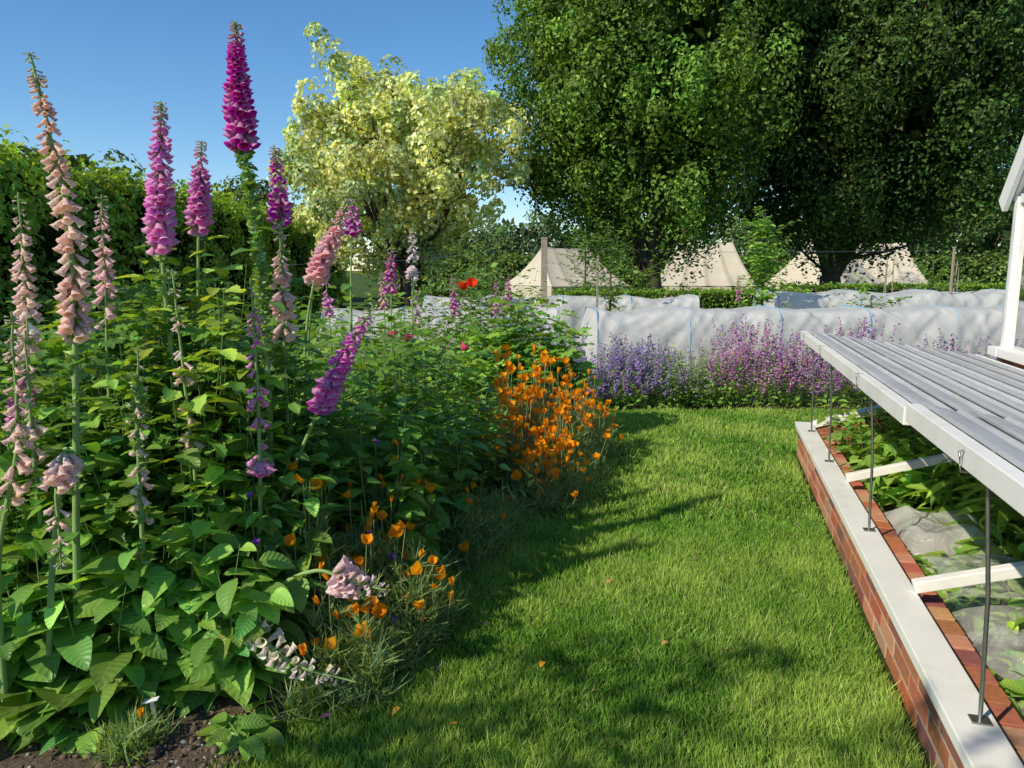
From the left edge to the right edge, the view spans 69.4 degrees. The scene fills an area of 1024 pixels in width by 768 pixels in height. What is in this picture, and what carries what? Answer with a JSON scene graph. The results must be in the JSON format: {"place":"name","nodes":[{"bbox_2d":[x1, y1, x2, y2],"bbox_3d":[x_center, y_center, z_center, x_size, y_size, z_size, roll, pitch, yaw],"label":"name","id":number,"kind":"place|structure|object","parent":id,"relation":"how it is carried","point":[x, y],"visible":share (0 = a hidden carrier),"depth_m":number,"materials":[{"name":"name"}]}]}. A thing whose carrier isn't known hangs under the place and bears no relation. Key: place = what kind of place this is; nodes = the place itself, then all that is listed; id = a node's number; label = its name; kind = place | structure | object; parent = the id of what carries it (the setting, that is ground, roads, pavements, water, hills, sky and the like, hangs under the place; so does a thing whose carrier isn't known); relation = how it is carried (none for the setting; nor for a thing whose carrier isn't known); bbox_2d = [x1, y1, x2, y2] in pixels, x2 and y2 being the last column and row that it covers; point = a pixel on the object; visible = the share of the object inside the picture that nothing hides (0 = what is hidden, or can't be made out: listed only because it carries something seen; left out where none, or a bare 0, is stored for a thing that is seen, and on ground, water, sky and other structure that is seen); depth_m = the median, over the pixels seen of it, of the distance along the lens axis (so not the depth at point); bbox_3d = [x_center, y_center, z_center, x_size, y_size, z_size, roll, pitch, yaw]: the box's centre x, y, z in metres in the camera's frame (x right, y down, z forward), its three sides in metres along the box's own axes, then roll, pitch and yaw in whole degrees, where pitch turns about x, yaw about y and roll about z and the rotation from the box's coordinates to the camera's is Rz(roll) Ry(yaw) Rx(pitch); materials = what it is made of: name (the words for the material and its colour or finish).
{"place":"outdoors","nodes":[
{"label":"outdoors","id":0,"kind":"place"},
{"bbox_2d":[7,271,523,748],"bbox_3d":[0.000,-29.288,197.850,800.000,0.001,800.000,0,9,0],"label":"ground","id":1,"kind":"structure","parent":0,"point":[359,287],"depth_m":40.60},
{"bbox_2d":[3,144,144,186],"bbox_3d":[-15.581,-5.516,26.788,8.263,5.875,6.491,0,9,0],"label":"background tree","id":2,"kind":"object","parent":1,"relation":"on","point":[74,161],"visible":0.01,"depth_m":25.69,"materials":[{"name":"green plant"}]},
{"bbox_2d":[0,124,349,378],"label":"tall hedge","id":3,"kind":"object","parent":1,"relation":"on","point":[26,179],"visible":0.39,"depth_m":12.94,"materials":[{"name":"green plant"}]},
{"bbox_2d":[174,175,306,215],"bbox_3d":[-12.175,-6.363,33.116,7.033,6.093,7.182,6,11,35],"label":"background tree","id":4,"kind":"object","parent":1,"relation":"on","point":[262,193],"visible":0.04,"depth_m":33.21,"materials":[{"name":"green plant"}]},
{"bbox_2d":[266,21,541,307],"bbox_3d":[-2.878,-5.489,20.681,7.427,7.700,6.778,0,9,0],"label":"variegated maple tree","id":5,"kind":"object","parent":1,"relation":"on","point":[405,121],"visible":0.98,"depth_m":18.84,"materials":[{"name":"yellow plant"}]},
{"bbox_2d":[360,217,513,287],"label":"background tree","id":6,"kind":"object","parent":1,"relation":"on","point":[487,245],"visible":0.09,"depth_m":43.24,"materials":[{"name":"green plant"}]},
{"bbox_2d":[469,209,590,257],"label":"background tree","id":7,"kind":"object","parent":1,"relation":"on","point":[527,244],"visible":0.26,"depth_m":49.43,"materials":[{"name":"green plant"}]},
{"bbox_2d":[487,247,630,297],"bbox_3d":[2.500,-5.207,34.611,5.418,2.659,6.809,-5,10,-28],"label":"canvas tent","id":8,"kind":"object","parent":1,"relation":"on","point":[554,270],"visible":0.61,"depth_m":33.66,"materials":[{"name":"beige fabric"}]},
{"bbox_2d":[548,222,617,295],"bbox_3d":[1.703,-2.470,17.253,1.613,2.574,1.584,8,12,41],"label":"apple sapling","id":9,"kind":"object","parent":1,"relation":"on","point":[585,256],"visible":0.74,"depth_m":17.19,"materials":[{"name":"green plant"}]},
{"bbox_2d":[606,260,669,295],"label":"apple sapling","id":10,"kind":"object","parent":1,"relation":"on","point":[637,279],"visible":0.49,"depth_m":17.56,"materials":[{"name":"green plant"}]},
{"bbox_2d":[482,0,832,296],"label":"hornbeam tree","id":11,"kind":"object","parent":1,"relation":"on","point":[667,94],"visible":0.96,"depth_m":19.02,"materials":[{"name":"green plant"}]},
{"bbox_2d":[388,248,1008,295],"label":"boundary hedge","id":12,"kind":"object","parent":1,"relation":"on","point":[987,269],"visible":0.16,"depth_m":40.57,"materials":[{"name":"green plant"}]},
{"bbox_2d":[661,239,757,296],"bbox_3d":[9.200,-5.485,35.580,5.618,2.909,7.009,1,9,8],"label":"canvas tent","id":13,"kind":"object","parent":1,"relation":"on","point":[728,267],"visible":0.65,"depth_m":34.29,"materials":[{"name":"beige fabric"}]},
{"bbox_2d":[715,205,805,258],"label":"background tree","id":14,"kind":"object","parent":1,"relation":"on","point":[739,245],"visible":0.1,"depth_m":47.16,"materials":[{"name":"green plant"}]},
{"bbox_2d":[758,242,881,289],"bbox_3d":[15.000,-5.658,35.553,4.618,3.259,6.809,-7,12,-40],"label":"canvas tent","id":15,"kind":"object","parent":1,"relation":"on","point":[794,272],"visible":0.34,"depth_m":34.91,"materials":[{"name":"beige fabric"}]},
{"bbox_2d":[705,0,1023,288],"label":"hornbeam tree","id":16,"kind":"object","parent":1,"relation":"on","point":[908,105],"visible":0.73,"depth_m":19.91,"materials":[{"name":"green plant"}]},
{"bbox_2d":[802,212,971,262],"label":"background tree","id":17,"kind":"object","parent":1,"relation":"on","point":[914,251],"visible":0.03,"depth_m":41.47,"materials":[{"name":"green plant"}]},
{"bbox_2d":[779,281,1005,292],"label":"box hedge","id":18,"kind":"object","parent":1,"relation":"on","point":[825,287],"visible":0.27,"depth_m":18.43,"materials":[{"name":"green plant"}]},
{"bbox_2d":[856,243,935,289],"bbox_3d":[18.200,-5.740,37.058,5.418,2.959,6.809,3,9,17],"label":"canvas tent","id":19,"kind":"object","parent":1,"relation":"on","point":[900,273],"visible":0.32,"depth_m":35.78,"materials":[{"name":"beige fabric"}]},
{"bbox_2d":[916,186,1023,262],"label":"background tree","id":20,"kind":"object","parent":1,"relation":"on","point":[1003,248],"visible":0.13,"depth_m":41.80,"materials":[{"name":"green plant"}]},
{"bbox_2d":[0,417,577,767],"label":"flower bed soil","id":21,"kind":"structure","parent":0,"point":[21,758],"depth_m":2.24,"materials":[{"name":"brown soil"}]},
{"bbox_2d":[0,311,34,703],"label":"foxglove","id":22,"kind":"object","parent":21,"relation":"on","point":[21,466],"visible":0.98,"depth_m":2.18,"materials":[{"name":"pink plant"}]},
{"bbox_2d":[0,363,39,542],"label":"foxglove","id":23,"kind":"object","parent":21,"relation":"on","point":[11,401],"visible":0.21,"depth_m":2.78,"materials":[{"name":"pink plant"}]},
{"bbox_2d":[0,508,46,668],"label":"broad leaved plant","id":24,"kind":"object","parent":21,"relation":"on","point":[12,579],"visible":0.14,"depth_m":2.47,"materials":[{"name":"green plant"}]},
{"bbox_2d":[0,358,53,583],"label":"young leafy shoots","id":25,"kind":"object","parent":21,"relation":"on","point":[5,464],"visible":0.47,"depth_m":2.50,"materials":[{"name":"green plant"}]},
{"bbox_2d":[8,192,64,565],"bbox_3d":[-1.772,0.190,2.647,0.586,1.710,0.558,0,9,0],"label":"foxglove","id":26,"kind":"object","parent":21,"relation":"on","point":[26,305],"visible":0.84,"depth_m":2.58,"materials":[{"name":"pink plant"}]},
{"bbox_2d":[12,329,68,683],"bbox_3d":[-1.631,0.451,2.546,0.529,1.283,0.603,0,9,0],"label":"foxglove","id":27,"kind":"object","parent":21,"relation":"on","point":[34,436],"visible":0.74,"depth_m":2.50,"materials":[{"name":"pink plant"}]},
{"bbox_2d":[5,446,90,725],"bbox_3d":[-1.438,0.645,2.329,0.285,0.919,0.372,-4,10,-23],"label":"foxglove","id":28,"kind":"object","parent":21,"relation":"on","point":[66,465],"visible":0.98,"depth_m":2.23,"materials":[{"name":"pink plant"}]},
{"bbox_2d":[0,308,108,511],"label":"leafy shrub","id":29,"kind":"object","parent":21,"relation":"on","point":[41,355],"visible":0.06,"depth_m":3.10,"materials":[{"name":"green plant"}]},
{"bbox_2d":[0,705,109,758],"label":"broad leaved plant","id":30,"kind":"object","parent":21,"relation":"on","point":[58,732],"visible":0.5,"depth_m":2.26,"materials":[{"name":"green plant"}]},
{"bbox_2d":[0,51,149,736],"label":"foxglove","id":31,"kind":"object","parent":21,"relation":"on","point":[75,329],"visible":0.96,"depth_m":2.28,"materials":[{"name":"pink plant"}]},
{"bbox_2d":[0,281,150,400],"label":"border shrub","id":32,"kind":"object","parent":21,"relation":"on","point":[97,340],"visible":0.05,"depth_m":7.62,"materials":[{"name":"green plant"}]},
{"bbox_2d":[80,194,130,477],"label":"foxglove","id":33,"kind":"object","parent":21,"relation":"on","point":[104,285],"visible":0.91,"depth_m":2.86,"materials":[{"name":"pink plant"}]},
{"bbox_2d":[0,520,233,747],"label":"broad leaved plant","id":34,"kind":"object","parent":21,"relation":"on","point":[102,659],"visible":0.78,"depth_m":2.40,"materials":[{"name":"green plant"}]},
{"bbox_2d":[0,277,234,455],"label":"border shrub","id":35,"kind":"object","parent":21,"relation":"on","point":[118,336],"visible":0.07,"depth_m":5.27,"materials":[{"name":"green plant"}]},
{"bbox_2d":[0,359,269,628],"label":"leafy shrub","id":36,"kind":"object","parent":21,"relation":"on","point":[112,515],"visible":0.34,"depth_m":2.64,"materials":[{"name":"green plant"}]},
{"bbox_2d":[68,696,201,767],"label":"california poppy clump","id":37,"kind":"object","parent":21,"relation":"on","point":[138,736],"visible":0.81,"depth_m":2.23,"materials":[{"name":"green plant"}]},
{"bbox_2d":[70,350,215,734],"bbox_3d":[-1.206,0.493,2.444,0.552,1.227,0.575,-9,12,-44],"label":"foxglove","id":38,"kind":"object","parent":21,"relation":"on","point":[136,418],"visible":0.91,"depth_m":2.41,"materials":[{"name":"green plant"}]},
{"bbox_2d":[2,243,288,560],"bbox_3d":[-1.524,0.211,3.088,0.968,1.574,0.926,-6,11,-35],"label":"currant bush","id":39,"kind":"object","parent":21,"relation":"on","point":[122,348],"visible":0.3,"depth_m":2.91,"materials":[{"name":"green plant"}]},
{"bbox_2d":[12,303,295,451],"bbox_3d":[-1.940,0.168,4.251,1.449,1.303,1.300,3,9,18],"label":"border shrub","id":40,"kind":"object","parent":21,"relation":"on","point":[82,364],"visible":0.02,"depth_m":4.07,"materials":[{"name":"green plant"}]},
{"bbox_2d":[0,672,324,767],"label":"soil clods and gravel","id":41,"kind":"object","parent":21,"relation":"on","point":[155,753],"visible":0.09,"depth_m":2.24,"materials":[{"name":"brown soil"}]},
{"bbox_2d":[140,101,192,449],"bbox_3d":[-1.304,-0.016,2.918,0.600,2.113,0.590,0,9,0],"label":"foxglove","id":42,"kind":"object","parent":21,"relation":"on","point":[159,220],"visible":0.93,"depth_m":2.81,"materials":[{"name":"purple plant"}]},
{"bbox_2d":[83,235,274,549],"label":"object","id":43,"kind":"object","parent":21,"relation":"on","point":[199,405],"visible":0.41,"depth_m":2.78,"materials":[{"name":"green plant"}]},
{"bbox_2d":[167,269,206,545],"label":"foxglove","id":44,"kind":"object","parent":21,"relation":"on","point":[184,380],"visible":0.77,"depth_m":2.67,"materials":[{"name":"pink plant"}]},
{"bbox_2d":[174,141,233,430],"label":"foxglove","id":45,"kind":"object","parent":21,"relation":"on","point":[198,212],"visible":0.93,"depth_m":3.06,"materials":[{"name":"purple plant"}]},
{"bbox_2d":[111,522,327,717],"bbox_3d":[-1.086,0.782,2.692,0.803,0.636,0.664,3,9,17],"label":"broad leaved plant","id":46,"kind":"object","parent":21,"relation":"on","point":[230,663],"visible":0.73,"depth_m":2.49,"materials":[{"name":"green plant"}]},
{"bbox_2d":[122,286,344,378],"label":"border shrub","id":47,"kind":"object","parent":21,"relation":"on","point":[302,315],"visible":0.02,"depth_m":7.42,"materials":[{"name":"green plant"}]},
{"bbox_2d":[196,699,286,763],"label":"broad leaved plant","id":48,"kind":"object","parent":21,"relation":"on","point":[220,728],"visible":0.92,"depth_m":2.30,"materials":[{"name":"green plant"}]},
{"bbox_2d":[163,282,334,372],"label":"border shrub","id":49,"kind":"object","parent":21,"relation":"on","point":[235,297],"visible":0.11,"depth_m":9.60,"materials":[{"name":"green plant"}]},
{"bbox_2d":[151,345,359,635],"bbox_3d":[-1.033,0.431,2.963,0.794,1.178,0.695,0,9,0],"label":"leafy shrub","id":50,"kind":"object","parent":21,"relation":"on","point":[285,483],"visible":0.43,"depth_m":2.82,"materials":[{"name":"green plant"}]},
{"bbox_2d":[176,277,353,534],"bbox_3d":[-1.147,0.244,3.333,0.851,1.434,0.898,-2,9,-15],"label":"currant bush","id":51,"kind":"object","parent":21,"relation":"on","point":[328,428],"visible":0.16,"depth_m":3.20,"materials":[{"name":"green plant"}]},
{"bbox_2d":[221,20,314,534],"bbox_3d":[-0.955,-0.158,2.927,0.593,2.398,0.645,0,9,0],"label":"foxglove","id":52,"kind":"object","parent":21,"relation":"on","point":[239,114],"visible":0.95,"depth_m":2.80,"materials":[{"name":"purple plant"}]},
{"bbox_2d":[236,277,304,662],"bbox_3d":[-0.981,0.330,2.694,0.516,1.422,0.539,0,9,0],"label":"foxglove","id":53,"kind":"object","parent":21,"relation":"on","point":[262,466],"visible":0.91,"depth_m":2.70,"materials":[{"name":"purple plant"}]},
{"bbox_2d":[215,612,355,685],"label":"foxglove","id":54,"kind":"object","parent":21,"relation":"on","point":[274,654],"visible":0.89,"depth_m":2.43,"materials":[{"name":"white plant"}]},
{"bbox_2d":[262,145,319,437],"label":"foxglove","id":55,"kind":"object","parent":21,"relation":"on","point":[279,209],"visible":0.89,"depth_m":3.25,"materials":[{"name":"purple plant"}]},
{"bbox_2d":[267,222,327,519],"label":"foxglove","id":56,"kind":"object","parent":21,"relation":"on","point":[282,295],"visible":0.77,"depth_m":2.98,"materials":[{"name":"pink plant"}]},
{"bbox_2d":[218,308,381,432],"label":"border shrub","id":57,"kind":"object","parent":21,"relation":"on","point":[318,345],"visible":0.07,"depth_m":5.07,"materials":[{"name":"green plant"}]},
{"bbox_2d":[294,234,326,399],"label":"foxglove","id":58,"kind":"object","parent":21,"relation":"on","point":[316,289],"visible":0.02,"depth_m":4.29,"materials":[{"name":"green plant"}]},
{"bbox_2d":[293,198,352,414],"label":"foxglove","id":59,"kind":"object","parent":21,"relation":"on","point":[321,262],"visible":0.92,"depth_m":4.11,"materials":[{"name":"pink plant"}]},
{"bbox_2d":[269,303,378,543],"bbox_3d":[-0.951,0.346,2.968,0.678,1.342,0.597,-7,11,-36],"label":"foxglove","id":60,"kind":"object","parent":21,"relation":"on","point":[326,392],"visible":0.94,"depth_m":2.85,"materials":[{"name":"purple plant"}]},
{"bbox_2d":[245,438,404,641],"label":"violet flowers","id":61,"kind":"object","parent":21,"relation":"on","point":[255,541],"visible":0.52,"depth_m":2.92,"materials":[{"name":"green plant"}]},
{"bbox_2d":[322,277,338,424],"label":"foxglove","id":62,"kind":"object","parent":21,"relation":"on","point":[327,302],"visible":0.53,"depth_m":6.75,"materials":[{"name":"purple plant"}]},
{"bbox_2d":[282,554,389,599],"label":"foxglove","id":63,"kind":"object","parent":21,"relation":"on","point":[344,584],"visible":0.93,"depth_m":2.52,"materials":[{"name":"pink plant"}]},
{"bbox_2d":[333,199,372,403],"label":"foxglove","id":64,"kind":"object","parent":21,"relation":"on","point":[352,222],"visible":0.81,"depth_m":4.52,"materials":[{"name":"purple plant"}]},
{"bbox_2d":[248,438,473,747],"bbox_3d":[-0.636,0.672,2.997,0.891,0.778,1.499,3,9,18],"label":"california poppy clump","id":65,"kind":"object","parent":21,"relation":"on","point":[355,639],"visible":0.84,"depth_m":2.78,"materials":[{"name":"green plant"}]},
{"bbox_2d":[275,362,454,575],"bbox_3d":[-0.768,0.411,3.471,1.023,1.062,0.972,-6,10,-32],"label":"leafy shrub","id":66,"kind":"object","parent":21,"relation":"on","point":[351,454],"visible":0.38,"depth_m":3.36,"materials":[{"name":"green plant"}]},
{"bbox_2d":[271,297,458,423],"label":"border shrub","id":67,"kind":"object","parent":21,"relation":"on","point":[334,331],"visible":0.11,"depth_m":6.57,"materials":[{"name":"green plant"}]},
{"bbox_2d":[377,248,402,385],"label":"foxglove","id":68,"kind":"object","parent":21,"relation":"on","point":[390,273],"visible":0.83,"depth_m":5.45,"materials":[{"name":"purple plant"}]},
{"bbox_2d":[313,311,499,536],"bbox_3d":[-0.607,0.216,4.118,1.090,1.248,1.046,0,9,0],"label":"rose bush","id":69,"kind":"object","parent":21,"relation":"on","point":[447,464],"visible":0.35,"depth_m":3.93,"materials":[{"name":"green plant"}]},
{"bbox_2d":[404,224,422,402],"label":"foxglove","id":70,"kind":"object","parent":21,"relation":"on","point":[412,271],"visible":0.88,"depth_m":5.41,"materials":[{"name":"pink plant"}]},
{"bbox_2d":[354,314,500,452],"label":"currant bush","id":71,"kind":"object","parent":21,"relation":"on","point":[469,384],"visible":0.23,"depth_m":5.39,"materials":[{"name":"green plant"}]},
{"bbox_2d":[387,349,511,501],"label":"rose bush","id":72,"kind":"object","parent":21,"relation":"on","point":[494,430],"visible":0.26,"depth_m":4.65,"materials":[{"name":"green plant"}]},
{"bbox_2d":[382,308,527,387],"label":"border shrub","id":73,"kind":"object","parent":21,"relation":"on","point":[428,335],"visible":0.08,"depth_m":7.51,"materials":[{"name":"green plant"}]},
{"bbox_2d":[428,481,539,575],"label":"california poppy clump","id":74,"kind":"object","parent":21,"relation":"on","point":[472,532],"visible":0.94,"depth_m":3.84,"materials":[{"name":"green plant"}]},
{"bbox_2d":[416,245,556,376],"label":"rose bush","id":75,"kind":"object","parent":21,"relation":"on","point":[473,308],"visible":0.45,"depth_m":9.28,"materials":[{"name":"green plant"}]},
{"bbox_2d":[398,398,601,565],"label":"edging plants","id":76,"kind":"object","parent":21,"relation":"on","point":[481,484],"visible":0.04,"depth_m":4.42,"materials":[{"name":"green plant"}]},
{"bbox_2d":[451,290,602,429],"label":"currant bush","id":77,"kind":"object","parent":21,"relation":"on","point":[498,338],"visible":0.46,"depth_m":6.37,"materials":[{"name":"green plant"}]},
{"bbox_2d":[455,344,629,519],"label":"california poppy clump","id":78,"kind":"object","parent":21,"relation":"on","point":[562,445],"visible":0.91,"depth_m":5.02,"materials":[{"name":"orange plant"}]},
{"bbox_2d":[0,335,960,410],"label":"vegetable plot soil","id":79,"kind":"structure","parent":0,"point":[764,404],"depth_m":8.24,"materials":[{"name":"brown soil"}]},
{"bbox_2d":[292,285,461,387],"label":"border shrub","id":80,"kind":"object","parent":79,"relation":"on","point":[399,314],"visible":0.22,"depth_m":8.73,"materials":[{"name":"green plant"}]},
{"bbox_2d":[317,306,565,377],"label":"netting tunnel","id":81,"kind":"structure","parent":79,"relation":"on","point":[551,311],"depth_m":10.12,"materials":[{"name":"white fabric"}]},
{"bbox_2d":[444,229,511,306],"bbox_3d":[-0.584,-1.605,12.944,1.192,2.190,1.100,0,9,0],"label":"apple sapling","id":82,"kind":"object","parent":79,"relation":"on","point":[477,255],"visible":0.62,"depth_m":12.84,"materials":[{"name":"green plant"}]},
{"bbox_2d":[541,237,547,307],"bbox_3d":[0.480,-1.160,11.154,0.102,2.060,0.102,0,9,0],"label":"wooden post","id":83,"kind":"object","parent":79,"relation":"on","point":[544,262],"visible":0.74,"depth_m":11.02,"materials":[{"name":"brown wood"}]},
{"bbox_2d":[586,217,633,310],"bbox_3d":[1.623,-1.578,12.288,0.813,2.339,0.864,0,9,0],"label":"apple sapling","id":84,"kind":"object","parent":79,"relation":"on","point":[610,296],"visible":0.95,"depth_m":12.22,"materials":[{"name":"green plant"}]},
{"bbox_2d":[572,332,689,409],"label":"catmint plant","id":85,"kind":"object","parent":79,"relation":"on","point":[620,371],"visible":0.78,"depth_m":7.96,"materials":[{"name":"purple plant"}]},
{"bbox_2d":[553,286,811,308],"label":"box hedge","id":86,"kind":"object","parent":79,"relation":"on","point":[712,297],"visible":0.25,"depth_m":15.48,"materials":[{"name":"green plant"}]},
{"bbox_2d":[646,331,744,408],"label":"leafy herb plant","id":87,"kind":"object","parent":79,"relation":"on","point":[688,395],"visible":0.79,"depth_m":7.98,"materials":[{"name":"green plant"}]},
{"bbox_2d":[688,314,818,408],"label":"purple salvia plant","id":88,"kind":"object","parent":79,"relation":"on","point":[757,370],"visible":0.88,"depth_m":8.03,"materials":[{"name":"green plant"}]},
{"bbox_2d":[733,206,800,306],"bbox_3d":[3.879,-1.486,11.393,0.926,2.432,1.046,6,11,34],"label":"apple sapling","id":89,"kind":"object","parent":79,"relation":"on","point":[763,267],"visible":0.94,"depth_m":11.30,"materials":[{"name":"green plant"}]},
{"bbox_2d":[568,304,1003,384],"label":"netting tunnel","id":90,"kind":"structure","parent":79,"relation":"on","point":[682,327],"depth_m":9.62,"materials":[{"name":"white fabric"}]},
{"bbox_2d":[766,313,903,407],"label":"purple salvia plant","id":91,"kind":"object","parent":79,"relation":"on","point":[839,380],"visible":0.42,"depth_m":8.08,"materials":[{"name":"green plant"}]},
{"bbox_2d":[834,273,912,308],"bbox_3d":[5.614,-1.000,11.530,1.132,1.431,1.076,0,9,0],"label":"apple sapling","id":92,"kind":"object","parent":79,"relation":"on","point":[898,299],"visible":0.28,"depth_m":11.57,"materials":[{"name":"green plant"}]},
{"bbox_2d":[753,289,1004,308],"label":"netting tunnel","id":93,"kind":"structure","parent":79,"relation":"on","point":[979,298],"depth_m":12.14,"materials":[{"name":"white fabric"}]},
{"bbox_2d":[864,328,999,397],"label":"catmint plant","id":94,"kind":"object","parent":79,"relation":"on","point":[951,344],"visible":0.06,"depth_m":8.31,"materials":[{"name":"purple plant"}]},
{"bbox_2d":[912,248,956,291],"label":"apple sapling","id":95,"kind":"object","parent":79,"relation":"on","point":[931,278],"visible":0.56,"depth_m":13.33,"materials":[{"name":"green plant"}]},
{"bbox_2d":[0,0,1023,270],"label":"sky","id":96,"kind":"structure","parent":0,"point":[105,64],"materials":[{"name":"blue"}]},
{"bbox_2d":[422,294,699,348],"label":"netting tunnel","id":97,"kind":"structure","parent":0,"point":[577,304],"depth_m":13.45,"materials":[{"name":"white fabric"}]},
{"bbox_2d":[198,404,938,767],"bbox_3d":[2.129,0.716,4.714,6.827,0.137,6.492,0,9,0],"label":"lawn grass","id":98,"kind":"structure","parent":0,"point":[686,540],"depth_m":2.99,"materials":[{"name":"green plant"}]},
{"bbox_2d":[795,330,1023,767],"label":"cold frame","id":99,"kind":"object","parent":98,"relation":"on","point":[918,494],"visible":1,"depth_m":3.16,"materials":[{"name":"wood"}]},
{"bbox_2d":[987,135,1023,390],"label":"greenhouse","id":100,"kind":"object","parent":98,"relation":"on","point":[1009,350],"visible":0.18,"depth_m":5.29,"materials":[{"name":"wood"}]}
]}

